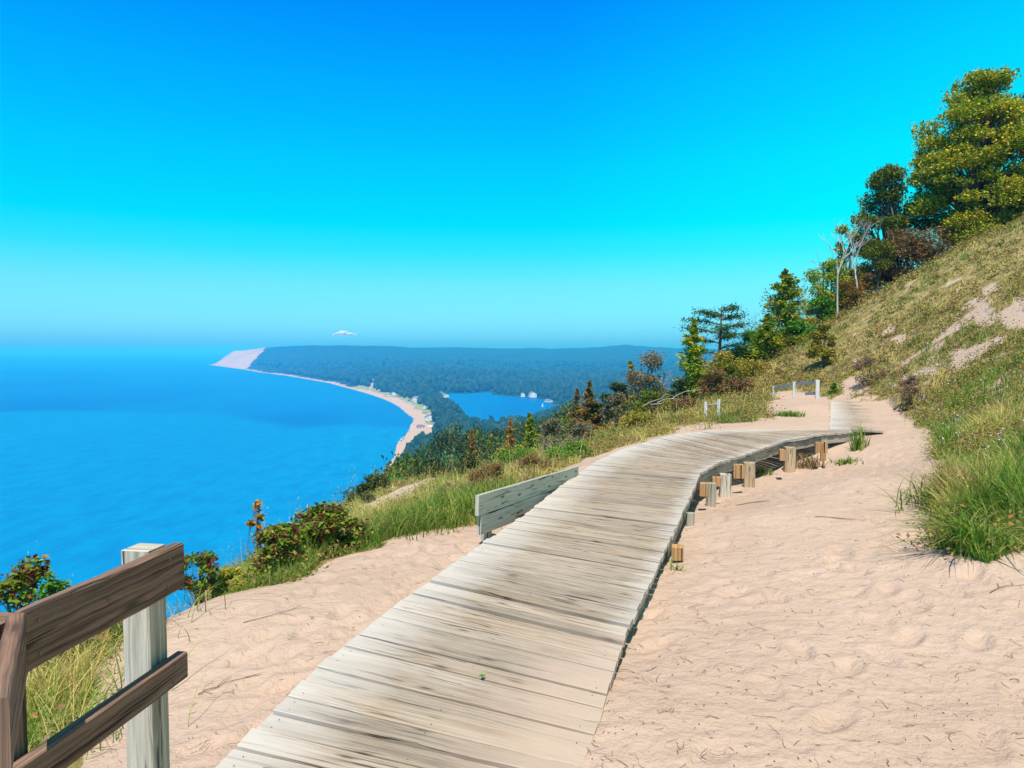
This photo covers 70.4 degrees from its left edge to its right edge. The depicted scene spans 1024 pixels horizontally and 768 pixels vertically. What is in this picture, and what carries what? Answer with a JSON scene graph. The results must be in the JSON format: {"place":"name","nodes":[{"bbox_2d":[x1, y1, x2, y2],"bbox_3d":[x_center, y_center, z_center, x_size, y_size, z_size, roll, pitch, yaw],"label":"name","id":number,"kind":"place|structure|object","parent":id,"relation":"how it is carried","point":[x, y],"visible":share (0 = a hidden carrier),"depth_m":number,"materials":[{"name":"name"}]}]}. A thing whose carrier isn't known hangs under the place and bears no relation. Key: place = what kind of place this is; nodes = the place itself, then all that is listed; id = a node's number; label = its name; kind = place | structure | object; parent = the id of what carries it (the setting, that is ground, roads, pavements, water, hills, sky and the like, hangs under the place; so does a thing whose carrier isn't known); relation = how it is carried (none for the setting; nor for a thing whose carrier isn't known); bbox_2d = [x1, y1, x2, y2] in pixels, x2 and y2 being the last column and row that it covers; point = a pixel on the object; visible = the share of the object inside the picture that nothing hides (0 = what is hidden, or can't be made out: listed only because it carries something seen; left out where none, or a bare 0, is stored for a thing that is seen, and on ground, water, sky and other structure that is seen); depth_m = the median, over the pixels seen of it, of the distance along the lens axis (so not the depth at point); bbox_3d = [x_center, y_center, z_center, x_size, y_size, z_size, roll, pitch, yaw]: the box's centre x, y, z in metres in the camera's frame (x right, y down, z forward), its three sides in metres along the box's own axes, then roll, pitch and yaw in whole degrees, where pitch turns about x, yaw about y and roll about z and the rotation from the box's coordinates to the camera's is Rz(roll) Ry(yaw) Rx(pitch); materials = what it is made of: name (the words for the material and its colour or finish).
{"place":"outdoors","nodes":[
{"label":"outdoors","id":0,"kind":"place"},
{"bbox_2d":[0,351,556,679],"bbox_3d":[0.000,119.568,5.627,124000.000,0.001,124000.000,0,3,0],"label":"water","id":1,"kind":"structure","parent":0,"point":[106,457],"depth_m":872.39,"materials":[{"name":"blue liquid"}]},
{"bbox_2d":[0,0,1023,350],"label":"sky","id":2,"kind":"structure","parent":0,"point":[176,175],"materials":[{"name":"blue"}]},
{"bbox_2d":[27,220,1023,767],"bbox_3d":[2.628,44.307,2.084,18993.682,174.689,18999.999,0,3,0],"label":"ground","id":3,"kind":"structure","parent":0,"point":[839,574],"depth_m":4.85,"materials":[{"name":"beige sand"}]},
{"bbox_2d":[0,554,51,680],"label":"sumac","id":4,"kind":"object","parent":3,"relation":"on","point":[15,582],"visible":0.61,"depth_m":4.43,"materials":[{"name":"green plant"}]},
{"bbox_2d":[23,571,81,672],"bbox_3d":[-3.219,1.874,5.107,0.515,1.166,0.457,0,3,0],"label":"shrub","id":5,"kind":"object","parent":3,"relation":"on","point":[53,587],"visible":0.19,"depth_m":5.04,"materials":[{"name":"green plant"}]},
{"bbox_2d":[26,624,123,726],"bbox_3d":[-2.968,1.909,4.253,1.924,0.918,1.910,-1,3,-16],"label":"grass tuft","id":6,"kind":"object","parent":3,"relation":"on","point":[46,666],"visible":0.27,"depth_m":4.36,"materials":[{"name":"green plant"}]},
{"bbox_2d":[0,542,187,767],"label":"handrail fence","id":7,"kind":"object","parent":3,"relation":"on","point":[138,586],"visible":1,"depth_m":2.03,"materials":[{"name":"brown wood"}]},
{"bbox_2d":[26,619,235,759],"bbox_3d":[-2.347,1.721,3.799,1.669,0.653,1.679,0,3,0],"label":"grass tuft","id":8,"kind":"object","parent":3,"relation":"on","point":[29,735],"visible":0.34,"depth_m":3.84,"materials":[{"name":"green plant"}]},
{"bbox_2d":[27,560,262,683],"bbox_3d":[-2.713,1.773,5.039,1.832,0.928,1.819,-2,4,-42],"label":"grass tuft","id":9,"kind":"object","parent":3,"relation":"on","point":[117,628],"visible":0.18,"depth_m":4.88,"materials":[{"name":"green plant"}]},
{"bbox_2d":[179,550,220,606],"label":"bush","id":10,"kind":"object","parent":3,"relation":"on","point":[205,560],"visible":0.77,"depth_m":5.94,"materials":[{"name":"green plant"}]},
{"bbox_2d":[209,566,249,598],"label":"shrub","id":11,"kind":"object","parent":3,"relation":"on","point":[228,574],"visible":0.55,"depth_m":6.23,"materials":[{"name":"green plant"}]},
{"bbox_2d":[245,499,265,558],"bbox_3d":[-2.467,1.737,7.008,0.186,1.259,0.182,0,3,0],"label":"sumac","id":12,"kind":"object","parent":3,"relation":"on","point":[258,516],"visible":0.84,"depth_m":6.96,"materials":[{"name":"brown plant"}]},
{"bbox_2d":[244,522,306,577],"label":"bush","id":13,"kind":"object","parent":3,"relation":"on","point":[273,538],"visible":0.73,"depth_m":6.55,"materials":[{"name":"green plant"}]},
{"bbox_2d":[290,500,372,559],"bbox_3d":[-1.870,1.682,7.397,0.866,1.018,0.936,0,3,0],"label":"bush","id":14,"kind":"object","parent":3,"relation":"on","point":[326,520],"visible":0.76,"depth_m":7.23,"materials":[{"name":"green plant"}]},
{"bbox_2d":[345,493,376,506],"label":"shrub","id":15,"kind":"object","parent":3,"relation":"on","point":[364,495],"visible":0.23,"depth_m":24.17,"materials":[{"name":"green plant"}]},
{"bbox_2d":[353,473,390,493],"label":"shrub","id":16,"kind":"object","parent":3,"relation":"on","point":[364,486],"visible":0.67,"depth_m":33.92,"materials":[{"name":"green plant"}]},
{"bbox_2d":[372,454,413,476],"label":"woodland tree","id":17,"kind":"object","parent":3,"relation":"on","point":[395,465],"visible":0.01,"depth_m":89.54,"materials":[{"name":"green plant"}]},
{"bbox_2d":[389,453,430,472],"bbox_3d":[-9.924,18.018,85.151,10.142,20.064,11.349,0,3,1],"label":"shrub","id":18,"kind":"object","parent":3,"relation":"on","point":[411,461],"visible":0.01,"depth_m":84.23,"materials":[{"name":"green plant"}]},
{"bbox_2d":[346,491,476,549],"bbox_3d":[-1.055,1.568,8.062,1.968,0.786,1.898,-1,3,-24],"label":"grass tuft","id":19,"kind":"object","parent":3,"relation":"on","point":[412,527],"visible":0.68,"depth_m":7.90,"materials":[{"name":"green plant"}]},
{"bbox_2d":[397,444,443,467],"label":"woodland tree","id":20,"kind":"object","parent":3,"relation":"on","point":[426,453],"visible":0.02,"depth_m":115.34,"materials":[{"name":"green plant"}]},
{"bbox_2d":[422,461,453,477],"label":"shrub","id":21,"kind":"object","parent":3,"relation":"on","point":[438,468],"visible":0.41,"depth_m":32.09,"materials":[{"name":"green plant"}]},
{"bbox_2d":[426,426,461,457],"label":"woodland tree","id":22,"kind":"object","parent":3,"relation":"on","point":[443,437],"visible":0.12,"depth_m":145.53,"materials":[{"name":"green plant"}]},
{"bbox_2d":[425,442,469,465],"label":"woodland tree","id":23,"kind":"object","parent":3,"relation":"on","point":[448,457],"visible":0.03,"depth_m":104.88,"materials":[{"name":"green plant"}]},
{"bbox_2d":[399,481,501,529],"bbox_3d":[-0.659,1.450,8.730,1.690,0.636,1.793,1,3,24],"label":"grass tuft","id":24,"kind":"object","parent":3,"relation":"on","point":[458,501],"visible":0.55,"depth_m":8.69,"materials":[{"name":"green plant"}]},
{"bbox_2d":[440,420,464,442],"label":"woodland tree","id":25,"kind":"object","parent":3,"relation":"on","point":[450,432],"visible":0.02,"depth_m":149.85,"materials":[{"name":"green plant"}]},
{"bbox_2d":[446,433,482,458],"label":"woodland tree","id":26,"kind":"object","parent":3,"relation":"on","point":[458,448],"visible":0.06,"depth_m":119.69,"materials":[{"name":"green plant"}]},
{"bbox_2d":[447,451,484,475],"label":"shrub","id":27,"kind":"object","parent":3,"relation":"on","point":[470,463],"visible":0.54,"depth_m":27.10,"materials":[{"name":"green plant"}]},
{"bbox_2d":[456,437,490,461],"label":"woodland tree","id":28,"kind":"object","parent":3,"relation":"on","point":[475,445],"visible":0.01,"depth_m":112.37,"materials":[{"name":"green plant"}]},
{"bbox_2d":[465,426,486,448],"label":"woodland tree","id":29,"kind":"object","parent":3,"relation":"on","point":[478,433],"visible":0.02,"depth_m":130.61,"materials":[{"name":"green plant"}]},
{"bbox_2d":[253,356,716,468],"bbox_3d":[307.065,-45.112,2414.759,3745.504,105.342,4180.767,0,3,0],"label":"woods","id":30,"kind":"object","parent":3,"relation":"on","point":[427,384],"visible":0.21,"depth_m":2338.32,"materials":[{"name":"green plant"}]},
{"bbox_2d":[467,461,504,483],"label":"shrub","id":31,"kind":"object","parent":3,"relation":"on","point":[496,467],"visible":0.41,"depth_m":11.56,"materials":[{"name":"brown plant"}]},
{"bbox_2d":[478,434,500,457],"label":"woodland tree","id":32,"kind":"object","parent":3,"relation":"on","point":[491,441],"visible":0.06,"depth_m":111.04,"materials":[{"name":"green plant"}]},
{"bbox_2d":[452,469,552,500],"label":"grass tuft","id":33,"kind":"object","parent":3,"relation":"on","point":[505,482],"visible":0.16,"depth_m":9.73,"materials":[{"name":"green plant"}]},
{"bbox_2d":[498,418,516,457],"bbox_3d":[-0.039,3.146,38.138,1.389,2.703,1.015,-2,3,-39],"label":"young cedar","id":34,"kind":"object","parent":3,"relation":"on","point":[510,439],"visible":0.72,"depth_m":38.14,"materials":[{"name":"brown plant"}]},
{"bbox_2d":[491,446,538,467],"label":"shrub","id":35,"kind":"object","parent":3,"relation":"on","point":[507,456],"visible":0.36,"depth_m":26.08,"materials":[{"name":"green plant"}]},
{"bbox_2d":[512,419,524,441],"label":"woodland tree","id":36,"kind":"object","parent":3,"relation":"on","point":[515,424],"visible":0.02,"depth_m":165.42,"materials":[{"name":"green plant"}]},
{"bbox_2d":[26,212,1023,750],"bbox_3d":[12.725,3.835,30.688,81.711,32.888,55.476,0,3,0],"label":"grass","id":37,"kind":"structure","parent":3,"relation":"on","point":[84,667],"depth_m":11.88,"materials":[{"name":"green plant"}]},
{"bbox_2d":[475,466,578,539],"bbox_3d":[0.222,1.461,8.474,0.145,0.885,3.019,1,3,24],"label":"guard board","id":38,"kind":"object","parent":3,"relation":"on","point":[500,507],"visible":0.62,"depth_m":7.81,"materials":[{"name":"grey wood"}]},
{"bbox_2d":[513,413,540,452],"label":"young cedar","id":39,"kind":"object","parent":3,"relation":"on","point":[529,425],"visible":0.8,"depth_m":40.08,"materials":[{"name":"green plant"}]},
{"bbox_2d":[216,429,853,767],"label":"boardwalk","id":40,"kind":"structure","parent":3,"relation":"on","point":[533,614],"depth_m":4.29,"materials":[{"name":"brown wood"}]},
{"bbox_2d":[515,452,555,473],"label":"shrub","id":41,"kind":"object","parent":3,"relation":"on","point":[526,461],"visible":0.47,"depth_m":12.99,"materials":[{"name":"brown plant"}]},
{"bbox_2d":[537,417,567,443],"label":"shrub","id":42,"kind":"object","parent":3,"relation":"on","point":[551,426],"visible":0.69,"depth_m":36.06,"materials":[{"name":"green plant"}]},
{"bbox_2d":[537,435,579,454],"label":"shrub","id":43,"kind":"object","parent":3,"relation":"on","point":[554,441],"visible":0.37,"depth_m":25.91,"materials":[{"name":"green plant"}]},
{"bbox_2d":[95,438,1023,767],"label":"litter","id":44,"kind":"object","parent":3,"relation":"on","point":[731,668],"visible":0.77,"depth_m":3.82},
{"bbox_2d":[538,416,581,449],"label":"woodland tree","id":45,"kind":"object","parent":3,"relation":"on","point":[565,423],"visible":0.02,"depth_m":98.69,"materials":[{"name":"green plant"}]},
{"bbox_2d":[553,400,575,425],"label":"woodland tree","id":46,"kind":"object","parent":3,"relation":"on","point":[566,409],"visible":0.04,"depth_m":141.08,"materials":[{"name":"green plant"}]},
{"bbox_2d":[545,440,592,460],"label":"shrub","id":47,"kind":"object","parent":3,"relation":"on","point":[569,447],"visible":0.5,"depth_m":16.04,"materials":[{"name":"green plant"}]},
{"bbox_2d":[563,388,582,437],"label":"cedar tree","id":48,"kind":"object","parent":3,"relation":"on","point":[574,416],"visible":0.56,"depth_m":42.04,"materials":[{"name":"brown plant"}]},
{"bbox_2d":[571,421,598,441],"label":"shrub","id":49,"kind":"object","parent":3,"relation":"on","point":[581,427],"visible":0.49,"depth_m":29.98,"materials":[{"name":"green plant"}]},
{"bbox_2d":[575,380,603,433],"bbox_3d":[4.160,1.453,38.136,1.861,3.370,1.644,-2,4,-40],"label":"cedar tree","id":50,"kind":"object","parent":3,"relation":"on","point":[589,395],"visible":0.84,"depth_m":37.99,"materials":[{"name":"brown plant"}]},
{"bbox_2d":[587,392,610,427],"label":"shrub","id":51,"kind":"object","parent":3,"relation":"on","point":[595,409],"visible":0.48,"depth_m":38.02,"materials":[{"name":"green plant"}]},
{"bbox_2d":[599,391,626,429],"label":"shrub","id":52,"kind":"object","parent":3,"relation":"on","point":[615,399],"visible":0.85,"depth_m":29.93,"materials":[{"name":"green plant"}]},
{"bbox_2d":[599,381,636,422],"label":"shrub","id":53,"kind":"object","parent":3,"relation":"on","point":[618,386],"visible":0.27,"depth_m":36.83,"materials":[{"name":"green plant"}]},
{"bbox_2d":[619,360,639,414],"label":"shrub","id":54,"kind":"object","parent":3,"relation":"on","point":[625,406],"visible":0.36,"depth_m":34.03,"materials":[{"name":"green plant"}]},
{"bbox_2d":[618,409,657,429],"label":"shrub","id":55,"kind":"object","parent":3,"relation":"on","point":[634,418],"visible":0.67,"depth_m":21.89,"materials":[{"name":"yellow plant"}]},
{"bbox_2d":[621,350,670,411],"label":"shrub","id":56,"kind":"object","parent":3,"relation":"on","point":[644,380],"visible":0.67,"depth_m":31.59,"materials":[{"name":"green plant"}]},
{"bbox_2d":[628,388,671,417],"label":"shrub","id":57,"kind":"object","parent":3,"relation":"on","point":[647,397],"visible":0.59,"depth_m":27.88,"materials":[{"name":"green plant"}]},
{"bbox_2d":[667,378,691,400],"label":"shrub","id":58,"kind":"object","parent":3,"relation":"on","point":[679,388],"visible":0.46,"depth_m":29.95,"materials":[{"name":"green plant"}]},
{"bbox_2d":[667,395,701,416],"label":"shrub","id":59,"kind":"object","parent":3,"relation":"on","point":[685,400],"visible":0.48,"depth_m":25.99,"materials":[{"name":"green plant"}]},
{"bbox_2d":[665,318,712,398],"bbox_3d":[8.490,-0.959,34.016,2.176,4.254,2.594,-2,3,-29],"label":"cedar tree","id":60,"kind":"object","parent":3,"relation":"on","point":[693,363],"visible":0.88,"depth_m":33.75,"materials":[{"name":"green plant"}]},
{"bbox_2d":[693,367,727,397],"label":"shrub","id":61,"kind":"object","parent":3,"relation":"on","point":[714,375],"visible":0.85,"depth_m":32.86,"materials":[{"name":"brown plant"}]},
{"bbox_2d":[673,303,754,358],"bbox_3d":[11.136,-2.126,39.904,4.627,4.711,3.491,0,3,0],"label":"pine tree","id":62,"kind":"object","parent":3,"relation":"on","point":[730,334],"visible":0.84,"depth_m":39.84,"materials":[{"name":"green plant"}]},
{"bbox_2d":[703,360,743,384],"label":"shrub","id":63,"kind":"object","parent":3,"relation":"on","point":[719,365],"visible":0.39,"depth_m":36.75,"materials":[{"name":"green plant"}]},
{"bbox_2d":[705,349,749,375],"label":"shrub","id":64,"kind":"object","parent":3,"relation":"on","point":[727,358],"visible":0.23,"depth_m":37.94,"materials":[{"name":"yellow plant"}]},
{"bbox_2d":[714,376,755,395],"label":"shrub","id":65,"kind":"object","parent":3,"relation":"on","point":[739,383],"visible":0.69,"depth_m":31.92,"materials":[{"name":"brown plant"}]},
{"bbox_2d":[714,347,764,364],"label":"shrub","id":66,"kind":"object","parent":3,"relation":"on","point":[736,350],"visible":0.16,"depth_m":40.33,"materials":[{"name":"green plant"}]},
{"bbox_2d":[727,357,770,377],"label":"shrub","id":67,"kind":"object","parent":3,"relation":"on","point":[753,367],"visible":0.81,"depth_m":36.59,"materials":[{"name":"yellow plant"}]},
{"bbox_2d":[739,326,765,361],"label":"shrub","id":68,"kind":"object","parent":3,"relation":"on","point":[747,337],"visible":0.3,"depth_m":40.45,"materials":[{"name":"green plant"}]},
{"bbox_2d":[755,465,777,475],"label":"grass tuft","id":69,"kind":"object","parent":3,"relation":"on","point":[763,471],"visible":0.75,"depth_m":13.07,"materials":[{"name":"green plant"}]},
{"bbox_2d":[745,313,788,360],"bbox_3d":[13.911,-2.367,38.843,2.782,2.903,2.059,1,3,15],"label":"cedar tree","id":70,"kind":"object","parent":3,"relation":"on","point":[767,333],"visible":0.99,"depth_m":38.70,"materials":[{"name":"green plant"}]},
{"bbox_2d":[741,268,815,335],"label":"cedar tree","id":71,"kind":"object","parent":3,"relation":"on","point":[784,310],"visible":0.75,"depth_m":40.54,"materials":[{"name":"green plant"}]},
{"bbox_2d":[771,408,805,416],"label":"grass tuft","id":72,"kind":"object","parent":3,"relation":"on","point":[787,414],"visible":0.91,"depth_m":19.25,"materials":[{"name":"green plant"}]},
{"bbox_2d":[772,380,819,398],"bbox_3d":[10.334,0.329,26.560,0.162,1.097,3.222,0,3,-8],"label":"post and rail fence","id":73,"kind":"object","parent":3,"relation":"on","point":[817,387],"visible":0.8,"depth_m":25.99,"materials":[{"name":"white wood"}]},
{"bbox_2d":[776,320,818,342],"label":"shrub","id":74,"kind":"object","parent":3,"relation":"on","point":[798,327],"visible":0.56,"depth_m":39.21,"materials":[{"name":"green plant"}]},
{"bbox_2d":[785,334,811,344],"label":"shrub","id":75,"kind":"object","parent":3,"relation":"on","point":[795,339],"visible":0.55,"depth_m":38.70,"materials":[{"name":"green plant"}]},
{"bbox_2d":[795,308,819,325],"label":"shrub","id":76,"kind":"object","parent":3,"relation":"on","point":[816,320],"visible":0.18,"depth_m":41.75,"materials":[{"name":"green plant"}]},
{"bbox_2d":[796,451,831,469],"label":"grass tuft","id":77,"kind":"object","parent":3,"relation":"on","point":[810,462],"visible":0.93,"depth_m":13.61,"materials":[{"name":"brown plant"}]},
{"bbox_2d":[805,322,838,366],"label":"shrub","id":78,"kind":"object","parent":3,"relation":"on","point":[815,348],"visible":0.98,"depth_m":32.84,"materials":[{"name":"green plant"}]},
{"bbox_2d":[807,295,840,322],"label":"shrub","id":79,"kind":"object","parent":3,"relation":"on","point":[829,306],"visible":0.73,"depth_m":41.50,"materials":[{"name":"green plant"}]},
{"bbox_2d":[799,257,854,325],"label":"bushy tree","id":80,"kind":"object","parent":3,"relation":"on","point":[829,277],"visible":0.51,"depth_m":44.24,"materials":[{"name":"green plant"}]},
{"bbox_2d":[820,218,862,315],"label":"birch tree","id":81,"kind":"object","parent":3,"relation":"on","point":[843,257],"visible":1,"depth_m":40.62,"materials":[{"name":"white plant"}]},
{"bbox_2d":[831,224,860,312],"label":"bushy tree","id":82,"kind":"object","parent":3,"relation":"on","point":[843,229],"visible":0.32,"depth_m":45.65,"materials":[{"name":"green plant"}]},
{"bbox_2d":[829,454,863,465],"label":"grass tuft","id":83,"kind":"object","parent":3,"relation":"on","point":[848,460],"visible":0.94,"depth_m":13.43,"materials":[{"name":"green plant"}]},
{"bbox_2d":[830,277,868,308],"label":"shrub","id":84,"kind":"object","parent":3,"relation":"on","point":[847,286],"visible":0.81,"depth_m":41.06,"materials":[{"name":"brown plant"}]},
{"bbox_2d":[829,401,886,432],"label":"boardwalk","id":85,"kind":"structure","parent":3,"relation":"on","point":[844,415],"depth_m":18.25,"materials":[{"name":"brown wood"}]},
{"bbox_2d":[845,272,873,299],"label":"shrub","id":86,"kind":"object","parent":3,"relation":"on","point":[868,278],"visible":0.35,"depth_m":41.62,"materials":[{"name":"brown plant"}]},
{"bbox_2d":[846,422,872,451],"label":"grass tuft","id":87,"kind":"object","parent":3,"relation":"on","point":[856,445],"visible":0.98,"depth_m":14.33,"materials":[{"name":"green plant"}]},
{"bbox_2d":[847,219,882,301],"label":"birch tree","id":88,"kind":"object","parent":3,"relation":"on","point":[854,267],"visible":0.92,"depth_m":40.83,"materials":[{"name":"white plant"}]},
{"bbox_2d":[840,253,895,292],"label":"shrub","id":89,"kind":"object","parent":3,"relation":"on","point":[851,271],"visible":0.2,"depth_m":44.57,"materials":[{"name":"brown plant"}]},
{"bbox_2d":[852,356,888,386],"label":"shrub","id":90,"kind":"object","parent":3,"relation":"on","point":[865,362],"visible":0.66,"depth_m":26.91,"materials":[{"name":"brown plant"}]},
{"bbox_2d":[856,236,900,290],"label":"shrub","id":91,"kind":"object","parent":3,"relation":"on","point":[881,247],"visible":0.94,"depth_m":41.94,"materials":[{"name":"green plant"}]},
{"bbox_2d":[846,163,932,284],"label":"maple tree","id":92,"kind":"object","parent":3,"relation":"on","point":[890,214],"visible":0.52,"depth_m":44.95,"materials":[{"name":"green plant"}]},
{"bbox_2d":[872,225,942,278],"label":"shrub","id":93,"kind":"object","parent":3,"relation":"on","point":[910,243],"visible":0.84,"depth_m":42.12,"materials":[{"name":"brown plant"}]},
{"bbox_2d":[897,375,927,410],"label":"shrub","id":94,"kind":"object","parent":3,"relation":"on","point":[908,389],"visible":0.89,"depth_m":19.43,"materials":[{"name":"brown plant"}]},
{"bbox_2d":[858,459,995,513],"bbox_3d":[4.642,1.088,7.617,2.045,0.581,1.873,-3,4,-44],"label":"grass tuft","id":95,"kind":"object","parent":3,"relation":"on","point":[925,497],"visible":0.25,"depth_m":7.76,"materials":[{"name":"green plant"}]},
{"bbox_2d":[831,491,1023,571],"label":"grass tuft","id":96,"kind":"object","parent":3,"relation":"on","point":[945,541],"visible":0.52,"depth_m":5.79,"materials":[{"name":"green plant"}]},
{"bbox_2d":[912,222,970,259],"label":"shrub","id":97,"kind":"object","parent":3,"relation":"on","point":[941,234],"visible":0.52,"depth_m":41.12,"materials":[{"name":"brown plant"}]},
{"bbox_2d":[894,318,1023,459],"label":"flowers","id":98,"kind":"object","parent":3,"relation":"on","point":[969,408],"visible":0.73,"depth_m":13.53,"materials":[{"name":"purple plant"}]},
{"bbox_2d":[903,64,1023,250],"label":"maple tree","id":99,"kind":"object","parent":3,"relation":"on","point":[975,150],"visible":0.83,"depth_m":41.82,"materials":[{"name":"green plant"}]},
{"bbox_2d":[935,207,1004,247],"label":"shrub","id":100,"kind":"object","parent":3,"relation":"on","point":[965,221],"visible":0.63,"depth_m":40.40,"materials":[{"name":"green plant"}]},
{"bbox_2d":[924,468,1023,522],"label":"grass tuft","id":101,"kind":"object","parent":3,"relation":"on","point":[984,497],"visible":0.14,"depth_m":6.58,"materials":[{"name":"green plant"}]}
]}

